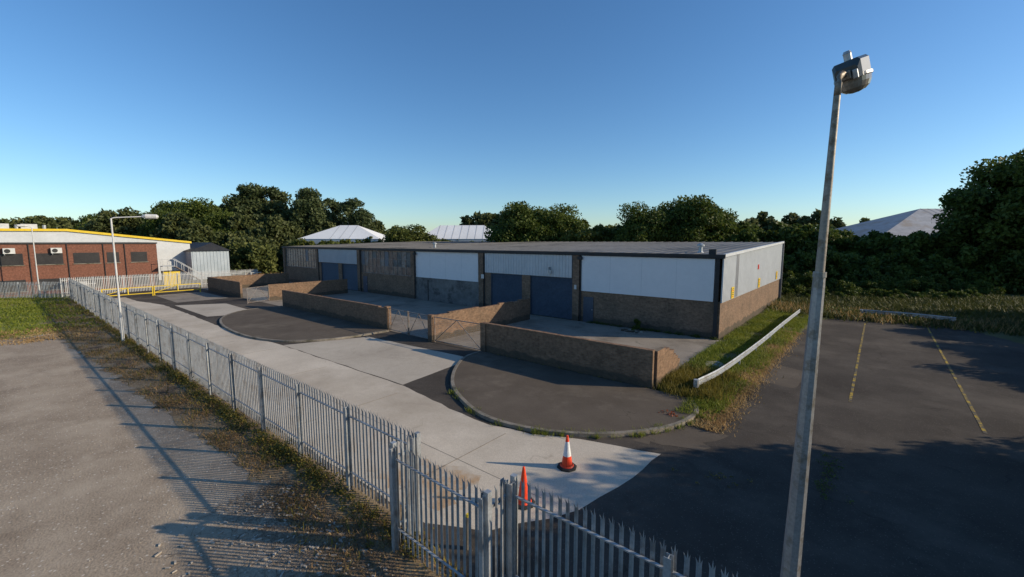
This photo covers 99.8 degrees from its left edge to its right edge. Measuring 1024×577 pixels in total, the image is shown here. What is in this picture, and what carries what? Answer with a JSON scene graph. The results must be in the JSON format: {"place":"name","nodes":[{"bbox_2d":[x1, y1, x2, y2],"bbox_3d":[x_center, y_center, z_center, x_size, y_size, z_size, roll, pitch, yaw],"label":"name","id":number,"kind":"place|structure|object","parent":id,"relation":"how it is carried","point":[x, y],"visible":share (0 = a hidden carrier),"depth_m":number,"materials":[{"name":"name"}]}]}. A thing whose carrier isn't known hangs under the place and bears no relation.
{"place":"outdoors","nodes":[
{"label":"outdoors","id":0,"kind":"place"},
{"bbox_2d":[0,293,109,338],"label":"lawn","id":1,"kind":"structure","parent":0,"point":[2,327],"depth_m":36.46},
{"bbox_2d":[16,224,40,296],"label":"street lamp","id":2,"kind":"object","parent":1,"relation":"on","point":[20,225],"visible":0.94,"depth_m":48.88,"materials":[{"name":"metal"}]},
{"bbox_2d":[0,281,70,297],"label":"palisade fence","id":3,"kind":"object","parent":1,"relation":"on","point":[43,284],"visible":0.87,"depth_m":48.88,"materials":[{"name":"metal"}]},
{"bbox_2d":[0,323,95,345],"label":"dry lawn grass","id":4,"kind":"structure","parent":1,"relation":"on","point":[33,339],"depth_m":29.61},
{"bbox_2d":[0,333,317,576],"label":"gravel yard","id":5,"kind":"structure","parent":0,"point":[107,550],"depth_m":11.46,"materials":[{"name":"gravel"}]},
{"bbox_2d":[0,370,392,576],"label":"rubble","id":6,"kind":"object","parent":5,"relation":"on","point":[255,539],"visible":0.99,"depth_m":9.38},
{"bbox_2d":[160,259,206,284],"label":"external staircase","id":7,"kind":"structure","parent":0,"point":[162,266],"depth_m":61.76,"materials":[{"name":"metal"}]},
{"bbox_2d":[184,242,229,279],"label":"grey shed","id":8,"kind":"structure","parent":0,"point":[202,257],"depth_m":74.17,"materials":[{"name":"metal"}]},
{"bbox_2d":[41,299,468,576],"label":"fence verge soil","id":9,"kind":"structure","parent":0,"point":[410,566],"depth_m":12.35,"materials":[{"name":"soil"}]},
{"bbox_2d":[110,214,158,341],"bbox_3d":[-24.161,-0.695,28.018,2.436,8.222,0.320,-4,7,-32],"label":"street lamp","id":10,"kind":"object","parent":9,"relation":"on","point":[150,216],"visible":0.98,"depth_m":27.58,"materials":[{"name":"metal"}]},
{"bbox_2d":[68,278,418,531],"bbox_3d":[-26.268,2.085,29.248,62.750,2.426,0.186,5,8,39],"label":"palisade fence","id":11,"kind":"object","parent":9,"relation":"on","point":[152,333],"visible":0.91,"depth_m":14.72,"materials":[{"name":"metal"}]},
{"bbox_2d":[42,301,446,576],"bbox_3d":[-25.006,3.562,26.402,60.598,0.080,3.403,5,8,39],"label":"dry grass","id":12,"kind":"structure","parent":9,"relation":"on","point":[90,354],"depth_m":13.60,"materials":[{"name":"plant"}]},
{"bbox_2d":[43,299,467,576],"bbox_3d":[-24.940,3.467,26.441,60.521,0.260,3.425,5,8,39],"label":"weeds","id":13,"kind":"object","parent":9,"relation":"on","point":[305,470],"visible":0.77,"depth_m":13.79,"materials":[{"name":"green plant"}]},
{"bbox_2d":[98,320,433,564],"bbox_3d":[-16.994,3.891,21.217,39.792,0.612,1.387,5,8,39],"label":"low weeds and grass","id":14,"kind":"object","parent":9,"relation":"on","point":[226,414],"visible":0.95,"depth_m":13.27,"materials":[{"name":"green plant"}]},
{"bbox_2d":[152,468,428,576],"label":"twigs","id":15,"kind":"object","parent":9,"relation":"on","point":[325,536],"visible":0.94,"depth_m":9.45,"materials":[{"name":"wood"}]},
{"bbox_2d":[389,435,415,539],"bbox_3d":[-2.317,4.302,9.292,0.186,2.406,0.550,5,8,39],"label":"palisade fence","id":16,"kind":"object","parent":9,"relation":"on","point":[408,469],"visible":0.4,"depth_m":9.27,"materials":[{"name":"metal"}]},
{"bbox_2d":[282,290,383,328],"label":"brick yard wall","id":17,"kind":"structure","parent":0,"point":[362,313],"depth_m":35.83,"materials":[{"name":"brick"}]},
{"bbox_2d":[115,297,659,529],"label":"concrete road","id":18,"kind":"structure","parent":0,"point":[602,469],"depth_m":14.39,"materials":[{"name":"concrete"}]},
{"bbox_2d":[101,286,153,295],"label":"yellow barrier gate","id":19,"kind":"structure","parent":18,"relation":"on","point":[128,291],"depth_m":49.54,"materials":[{"name":"paint"}]},
{"bbox_2d":[131,298,540,497],"bbox_3d":[-22.063,3.258,29.561,59.000,0.003,4.700,5,8,39],"label":"concrete road joint","id":20,"kind":"object","parent":18,"relation":"on","point":[394,429],"visible":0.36,"depth_m":14.09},
{"bbox_2d":[366,458,480,510],"bbox_3d":[-2.385,5.205,11.933,3.133,0.001,2.179,5,8,39],"label":"pavement patch","id":21,"kind":"object","parent":18,"relation":"on","point":[463,472],"visible":0.5,"depth_m":11.89,"materials":[{"name":"concrete"}]},
{"bbox_2d":[518,466,534,509],"bbox_3d":[0.290,4.864,10.677,0.536,0.960,0.536,2,7,17],"label":"traffic cone","id":22,"kind":"object","parent":18,"relation":"on","point":[523,477],"visible":0.6,"depth_m":10.60,"materials":[{"name":"orange rubber"}]},
{"bbox_2d":[557,435,576,471],"bbox_3d":[1.584,4.675,12.387,0.536,0.960,0.536,2,7,17],"label":"traffic cone","id":23,"kind":"object","parent":18,"relation":"on","point":[566,464],"visible":1,"depth_m":12.30,"materials":[{"name":"orange rubber"}]},
{"bbox_2d":[197,282,718,365],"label":"yard pavement","id":24,"kind":"structure","parent":0,"point":[685,348],"depth_m":32.48,"materials":[{"name":"concrete"}]},
{"bbox_2d":[213,273,288,287],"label":"brick yard wall","id":25,"kind":"structure","parent":24,"relation":"on","point":[254,280],"depth_m":61.25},
{"bbox_2d":[268,279,347,300],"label":"brick yard wall","id":26,"kind":"structure","parent":24,"relation":"on","point":[330,287],"depth_m":50.49,"materials":[{"name":"brick"}]},
{"bbox_2d":[246,285,269,303],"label":"steel gate","id":27,"kind":"structure","parent":26,"relation":"attached to","point":[255,292],"depth_m":45.56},
{"bbox_2d":[631,318,642,331],"bbox_3d":[8.966,2.660,31.082,0.855,1.026,0.802,-2,7,-18],"label":"shrub","id":28,"kind":"object","parent":24,"relation":"on","point":[637,322],"visible":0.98,"depth_m":30.96,"materials":[{"name":"green plant"}]},
{"bbox_2d":[587,320,717,339],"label":"wall base weeds","id":29,"kind":"object","parent":24,"relation":"on","point":[668,332],"depth_m":30.92,"materials":[{"name":"green plant"}]},
{"bbox_2d":[428,225,490,241],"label":"white roofed warehouse","id":30,"kind":"structure","parent":0,"point":[464,233],"depth_m":94.96,"materials":[{"name":"metal"}]},
{"bbox_2d":[436,298,529,339],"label":"brick yard wall","id":31,"kind":"structure","parent":0,"point":[506,313],"depth_m":31.23,"materials":[{"name":"brick"}]},
{"bbox_2d":[0,0,1023,232],"label":"sky","id":32,"kind":"structure","parent":0,"point":[430,114],"materials":[{"name":"blue"}]},
{"bbox_2d":[60,279,1023,400],"bbox_3d":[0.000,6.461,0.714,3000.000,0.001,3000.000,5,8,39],"label":"ground","id":33,"kind":"structure","parent":0,"point":[1017,338],"depth_m":30.11,"materials":[{"name":"green plant"}]},
{"bbox_2d":[71,213,97,230],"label":"oak tree","id":34,"kind":"object","parent":33,"relation":"on","point":[84,219],"visible":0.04,"depth_m":113.38,"materials":[{"name":"green plant"}]},
{"bbox_2d":[0,223,191,279],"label":"warehouse","id":35,"kind":"structure","parent":33,"relation":"on","point":[169,249],"depth_m":65.17,"materials":[{"name":"white metal"}]},
{"bbox_2d":[0,242,156,243],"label":"ledge","id":36,"kind":"structure","parent":35,"relation":"attached to","point":[78,242],"depth_m":56.42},
{"bbox_2d":[0,244,158,296],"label":"walls","id":37,"kind":"structure","parent":35,"relation":"attached to","point":[9,273],"depth_m":54.57,"materials":[{"name":"red brick"}]},
{"bbox_2d":[2,248,61,254],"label":"air conditioners","id":38,"kind":"object","parent":37,"relation":"attached to","point":[12,250],"visible":1,"depth_m":50.06,"materials":[{"name":"metal"}]},
{"bbox_2d":[0,252,149,292],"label":"window shutters","id":39,"kind":"object","parent":37,"relation":"attached to","point":[44,259],"depth_m":53.31,"materials":[{"name":"metal"}]},
{"bbox_2d":[27,244,127,290],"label":"downpipes","id":40,"kind":"object","parent":37,"relation":"attached to","point":[68,263],"visible":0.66,"depth_m":53.87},
{"bbox_2d":[135,209,174,237],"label":"oak tree","id":41,"kind":"object","parent":33,"relation":"on","point":[149,226],"visible":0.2,"depth_m":92.73,"materials":[{"name":"green plant"}]},
{"bbox_2d":[78,206,385,271],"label":"woodland edge","id":42,"kind":"object","parent":33,"relation":"on","point":[277,231],"visible":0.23,"depth_m":94.10,"materials":[{"name":"plant"}]},
{"bbox_2d":[222,227,429,274],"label":"willow shrubs","id":43,"kind":"object","parent":33,"relation":"on","point":[253,256],"visible":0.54,"depth_m":82.14,"materials":[{"name":"green plant"}]},
{"bbox_2d":[380,223,437,241],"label":"ash tree","id":44,"kind":"object","parent":33,"relation":"on","point":[391,235],"visible":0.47,"depth_m":85.42,"materials":[{"name":"green plant"}]},
{"bbox_2d":[282,248,580,320],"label":"piers","id":45,"kind":"structure","parent":33,"relation":"on","point":[526,282],"depth_m":41.44,"materials":[{"name":"brown brick"}]},
{"bbox_2d":[285,248,410,275],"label":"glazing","id":46,"kind":"structure","parent":45,"relation":"attached to","point":[386,262],"depth_m":53.34,"materials":[{"name":"metal"}]},
{"bbox_2d":[321,262,571,319],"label":"roller shutters","id":47,"kind":"object","parent":45,"relation":"attached to","point":[550,296],"visible":0.84,"depth_m":38.04,"materials":[{"name":"metal"}]},
{"bbox_2d":[282,247,725,338],"bbox_3d":[-11.602,-1.684,48.800,65.650,5.520,0.200,5,8,39],"label":"gutter and downpipes","id":48,"kind":"object","parent":45,"relation":"attached to","point":[716,293],"visible":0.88,"depth_m":33.62,"materials":[{"name":"metal"}]},
{"bbox_2d":[0,208,869,232],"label":"distant treeline","id":49,"kind":"object","parent":33,"relation":"on","point":[761,220],"visible":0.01,"depth_m":155.36,"materials":[{"name":"plant"}]},
{"bbox_2d":[282,218,736,262],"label":"hedgerow","id":50,"kind":"object","parent":33,"relation":"on","point":[599,233],"visible":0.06,"depth_m":67.66,"materials":[{"name":"green plant"}]},
{"bbox_2d":[484,200,557,241],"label":"oak tree","id":51,"kind":"object","parent":33,"relation":"on","point":[516,215],"visible":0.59,"depth_m":68.15,"materials":[{"name":"green plant"}]},
{"bbox_2d":[286,248,778,339],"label":"walls","id":52,"kind":"structure","parent":33,"relation":"on","point":[686,317],"depth_m":33.34,"materials":[{"name":"brown brick"}]},
{"bbox_2d":[363,276,593,321],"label":"doors","id":53,"kind":"structure","parent":52,"relation":"attached to","point":[588,309],"depth_m":34.60,"materials":[{"name":"metal"}]},
{"bbox_2d":[282,241,784,298],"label":"roof","id":54,"kind":"structure","parent":52,"relation":"on","point":[690,249],"depth_m":44.83,"materials":[{"name":"metal"}]},
{"bbox_2d":[433,242,704,252],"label":"roof vents","id":55,"kind":"object","parent":54,"relation":"on","point":[700,245],"visible":0.81,"depth_m":30.58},
{"bbox_2d":[318,244,782,302],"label":"cladding","id":56,"kind":"structure","parent":52,"relation":"attached to","point":[742,273],"depth_m":37.37,"materials":[{"name":"metal"}]},
{"bbox_2d":[413,249,716,288],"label":"lights and boxes","id":57,"kind":"object","parent":56,"relation":"attached to","point":[711,251],"visible":0.89,"depth_m":34.89,"materials":[{"name":"metal"}]},
{"bbox_2d":[415,251,715,301],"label":"white panels","id":58,"kind":"object","parent":52,"relation":"on","point":[685,278],"visible":0.99,"depth_m":31.98,"materials":[{"name":"metal"}]},
{"bbox_2d":[529,203,589,241],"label":"oak tree","id":59,"kind":"object","parent":33,"relation":"on","point":[557,219],"visible":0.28,"depth_m":69.30,"materials":[{"name":"green plant"}]},
{"bbox_2d":[609,201,676,241],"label":"oak tree","id":60,"kind":"object","parent":33,"relation":"on","point":[643,221],"visible":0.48,"depth_m":63.50,"materials":[{"name":"green plant"}]},
{"bbox_2d":[648,201,690,240],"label":"oak tree","id":61,"kind":"object","parent":33,"relation":"on","point":[668,207],"visible":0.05,"depth_m":67.44,"materials":[{"name":"green plant"}]},
{"bbox_2d":[654,194,743,241],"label":"oak tree","id":62,"kind":"object","parent":33,"relation":"on","point":[706,217],"visible":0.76,"depth_m":62.03,"materials":[{"name":"green plant"}]},
{"bbox_2d":[693,205,739,233],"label":"oak tree","id":63,"kind":"object","parent":33,"relation":"on","point":[730,216],"visible":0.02,"depth_m":64.63,"materials":[{"name":"green plant"}]},
{"bbox_2d":[727,219,1023,294],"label":"hedgerow","id":64,"kind":"object","parent":33,"relation":"on","point":[914,255],"visible":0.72,"depth_m":56.83,"materials":[{"name":"green plant"}]},
{"bbox_2d":[763,289,1023,335],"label":"rough grass","id":65,"kind":"structure","parent":33,"relation":"on","point":[983,307],"depth_m":39.91,"materials":[{"name":"plant"}]},
{"bbox_2d":[781,270,1023,322],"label":"bramble thicket","id":66,"kind":"object","parent":33,"relation":"on","point":[879,284],"visible":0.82,"depth_m":50.65,"materials":[{"name":"green plant"}]},
{"bbox_2d":[931,148,1023,251],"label":"oak tree","id":67,"kind":"object","parent":33,"relation":"on","point":[990,199],"visible":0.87,"depth_m":55.68,"materials":[{"name":"green plant"}]},
{"bbox_2d":[65,282,1023,576],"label":"asphalt car park","id":68,"kind":"structure","parent":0,"point":[929,482],"depth_m":12.11,"materials":[{"name":"asphalt"}]},
{"bbox_2d":[59,269,257,296],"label":"palisade fence","id":69,"kind":"object","parent":68,"relation":"on","point":[123,277],"visible":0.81,"depth_m":56.34,"materials":[{"name":"metal"}]},
{"bbox_2d":[161,270,180,286],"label":"yellow store cabin","id":70,"kind":"object","parent":68,"relation":"on","point":[171,271],"visible":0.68,"depth_m":60.98,"materials":[{"name":"paint"}]},
{"bbox_2d":[153,283,200,294],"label":"yellow barrier gate","id":71,"kind":"structure","parent":68,"relation":"on","point":[177,288],"depth_m":53.23,"materials":[{"name":"paint"}]},
{"bbox_2d":[155,292,226,302],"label":"concrete slab","id":72,"kind":"structure","parent":68,"relation":"on","point":[189,297],"depth_m":49.67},
{"bbox_2d":[175,303,245,316],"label":"concrete slab","id":73,"kind":"structure","parent":68,"relation":"on","point":[207,310],"depth_m":41.60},
{"bbox_2d":[207,277,242,297],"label":"brick yard wall","id":74,"kind":"structure","parent":68,"relation":"on","point":[227,287],"depth_m":52.43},
{"bbox_2d":[219,306,388,341],"bbox_3d":[-18.251,2.700,34.137,18.541,0.128,7.504,5,8,39],"label":"raised apron","id":75,"kind":"object","parent":68,"relation":"on","point":[279,324],"visible":1,"depth_m":32.36,"materials":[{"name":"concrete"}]},
{"bbox_2d":[284,337,462,384],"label":"concrete slab","id":76,"kind":"structure","parent":68,"relation":"on","point":[400,363],"depth_m":24.34,"materials":[{"name":"concrete"}]},
{"bbox_2d":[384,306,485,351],"bbox_3d":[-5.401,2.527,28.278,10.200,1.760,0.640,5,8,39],"label":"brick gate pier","id":77,"kind":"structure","parent":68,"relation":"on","point":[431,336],"depth_m":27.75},
{"bbox_2d":[389,308,408,334],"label":"steel gate","id":78,"kind":"structure","parent":77,"relation":"attached to","point":[398,321],"depth_m":30.50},
{"bbox_2d":[408,311,427,338],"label":"steel gate","id":79,"kind":"structure","parent":77,"relation":"attached to","point":[416,325],"depth_m":28.93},
{"bbox_2d":[434,316,479,349],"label":"steel gate","id":80,"kind":"structure","parent":77,"relation":"attached to","point":[456,333],"depth_m":26.60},
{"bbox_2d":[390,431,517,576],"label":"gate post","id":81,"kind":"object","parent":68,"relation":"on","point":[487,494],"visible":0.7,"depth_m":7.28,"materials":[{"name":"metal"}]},
{"bbox_2d":[388,443,484,576],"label":"palisade gate","id":82,"kind":"structure","parent":81,"relation":"attached to","point":[478,503],"depth_m":8.25,"materials":[{"name":"metal"}]},
{"bbox_2d":[466,513,468,549],"bbox_3d":[-0.934,5.130,9.114,0.144,0.804,0.120,5,8,39],"label":"bollard","id":83,"kind":"object","parent":68,"relation":"on","point":[467,536],"visible":0.36,"depth_m":9.06,"materials":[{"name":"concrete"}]},
{"bbox_2d":[481,477,508,576],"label":"palisade fence","id":84,"kind":"object","parent":68,"relation":"on","point":[502,499],"visible":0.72,"depth_m":7.57,"materials":[{"name":"metal"}]},
{"bbox_2d":[450,351,698,436],"bbox_3d":[0.861,4.414,18.645,12.660,0.126,6.848,5,8,39],"label":"raised apron","id":85,"kind":"object","parent":68,"relation":"on","point":[515,393],"visible":1,"depth_m":17.36,"materials":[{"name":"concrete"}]},
{"bbox_2d":[449,387,703,438],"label":"kerb weeds","id":86,"kind":"object","parent":68,"relation":"on","point":[562,434],"visible":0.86,"depth_m":14.65,"materials":[{"name":"green plant"}]},
{"bbox_2d":[507,477,737,576],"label":"palisade fence","id":87,"kind":"object","parent":68,"relation":"on","point":[667,565],"visible":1,"depth_m":6.95,"materials":[{"name":"metal"}]},
{"bbox_2d":[633,425,728,450],"bbox_3d":[5.640,4.957,14.235,3.002,0.001,1.737,-4,8,-33],"label":"asphalt patch","id":88,"kind":"object","parent":68,"relation":"on","point":[695,438],"visible":0.96,"depth_m":14.25,"materials":[{"name":"asphalt"}]},
{"bbox_2d":[671,467,752,487],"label":"weeds","id":89,"kind":"object","parent":68,"relation":"on","point":[717,477],"visible":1,"depth_m":11.85,"materials":[{"name":"green plant"}]},
{"bbox_2d":[758,365,801,387],"bbox_3d":[12.991,4.197,21.114,2.178,0.001,3.694,6,9,43],"label":"asphalt patch","id":90,"kind":"object","parent":68,"relation":"on","point":[792,378],"visible":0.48,"depth_m":20.76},
{"bbox_2d":[655,300,946,425],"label":"verge","id":91,"kind":"structure","parent":68,"relation":"on","point":[735,355],"depth_m":26.61,"materials":[{"name":"plant"}]},
{"bbox_2d":[654,347,679,389],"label":"broken brick wall","id":92,"kind":"structure","parent":91,"relation":"on","point":[667,360],"depth_m":19.44,"materials":[{"name":"brick"}]},
{"bbox_2d":[653,361,746,402],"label":"verge weeds","id":93,"kind":"object","parent":91,"relation":"on","point":[676,381],"visible":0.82,"depth_m":18.78,"materials":[{"name":"green plant"}]},
{"bbox_2d":[678,330,803,435],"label":"verge dry grass","id":94,"kind":"structure","parent":91,"relation":"on","point":[725,413],"depth_m":18.37,"materials":[{"name":"plant"}]},
{"bbox_2d":[693,309,799,387],"bbox_3d":[16.299,3.150,27.563,0.421,0.680,25.549,6,8,41],"label":"crash barrier","id":95,"kind":"object","parent":91,"relation":"on","point":[709,376],"visible":0.94,"depth_m":22.03,"materials":[{"name":"metal"}]},
{"bbox_2d":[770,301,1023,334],"bbox_3d":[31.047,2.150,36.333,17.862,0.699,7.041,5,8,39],"label":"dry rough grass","id":96,"kind":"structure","parent":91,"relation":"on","point":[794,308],"depth_m":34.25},
{"bbox_2d":[823,303,981,327],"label":"car park edge weeds","id":97,"kind":"object","parent":91,"relation":"on","point":[896,314],"visible":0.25,"depth_m":34.43,"materials":[{"name":"green plant"}]},
{"bbox_2d":[860,309,955,322],"bbox_3d":[31.788,2.319,34.890,5.745,0.720,0.538,6,9,42],"label":"crash barrier","id":98,"kind":"object","parent":91,"relation":"on","point":[937,317],"visible":0.8,"depth_m":34.80,"materials":[{"name":"metal"}]},
{"bbox_2d":[780,50,872,576],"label":"street lamp","id":99,"kind":"object","parent":68,"relation":"on","point":[851,75],"visible":1,"depth_m":5.09,"materials":[{"name":"metal"}]},
{"bbox_2d":[814,450,853,503],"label":"weeds","id":100,"kind":"object","parent":68,"relation":"on","point":[825,482],"visible":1,"depth_m":11.71,"materials":[{"name":"green plant"}]},
{"bbox_2d":[849,323,987,433],"bbox_3d":[21.247,3.675,25.812,7.050,0.004,24.001,5,8,39],"label":"parking line marking","id":101,"kind":"object","parent":68,"relation":"on","point":[957,382],"visible":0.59,"depth_m":20.15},
{"bbox_2d":[486,322,654,388],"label":"brick yard wall","id":102,"kind":"structure","parent":0,"point":[631,365],"depth_m":21.16,"materials":[{"name":"brick"}]},
{"bbox_2d":[836,208,947,237],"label":"grey roofed warehouse","id":103,"kind":"structure","parent":0,"point":[906,223],"depth_m":102.29,"materials":[{"name":"metal"}]},
{"label":"dry field","id":104,"kind":"structure","parent":0,"visible":0},
{"bbox_2d":[144,200,192,221],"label":"oak tree","id":105,"kind":"object","parent":104,"relation":"on","point":[166,207],"visible":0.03,"depth_m":107.55,"materials":[{"name":"green plant"}]},
{"bbox_2d":[176,197,231,225],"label":"oak tree","id":106,"kind":"object","parent":104,"relation":"on","point":[198,210],"visible":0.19,"depth_m":101.71,"materials":[{"name":"green plant"}]},
{"bbox_2d":[201,210,247,243],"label":"oak tree","id":107,"kind":"object","parent":104,"relation":"on","point":[214,221],"visible":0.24,"depth_m":96.64,"materials":[{"name":"green plant"}]},
{"bbox_2d":[219,182,269,227],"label":"poplar tree","id":108,"kind":"object","parent":104,"relation":"on","point":[245,198],"visible":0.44,"depth_m":107.64,"materials":[{"name":"green plant"}]},
{"bbox_2d":[251,185,293,224],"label":"poplar tree","id":109,"kind":"object","parent":104,"relation":"on","point":[277,201],"visible":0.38,"depth_m":109.40,"materials":[{"name":"green plant"}]},
{"bbox_2d":[285,187,335,231],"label":"poplar tree","id":110,"kind":"object","parent":104,"relation":"on","point":[306,211],"visible":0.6,"depth_m":106.10,"materials":[{"name":"green plant"}]},
{"bbox_2d":[324,198,341,226],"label":"poplar tree","id":111,"kind":"object","parent":104,"relation":"on","point":[333,206],"visible":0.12,"depth_m":111.99,"materials":[{"name":"green plant"}]},
{"bbox_2d":[298,225,384,244],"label":"white roofed warehouse","id":112,"kind":"structure","parent":104,"relation":"on","point":[344,232],"depth_m":94.19,"materials":[{"name":"metal"}]},
{"bbox_2d":[336,197,376,229],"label":"poplar tree","id":113,"kind":"object","parent":104,"relation":"on","point":[359,216],"visible":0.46,"depth_m":108.00,"materials":[{"name":"green plant"}]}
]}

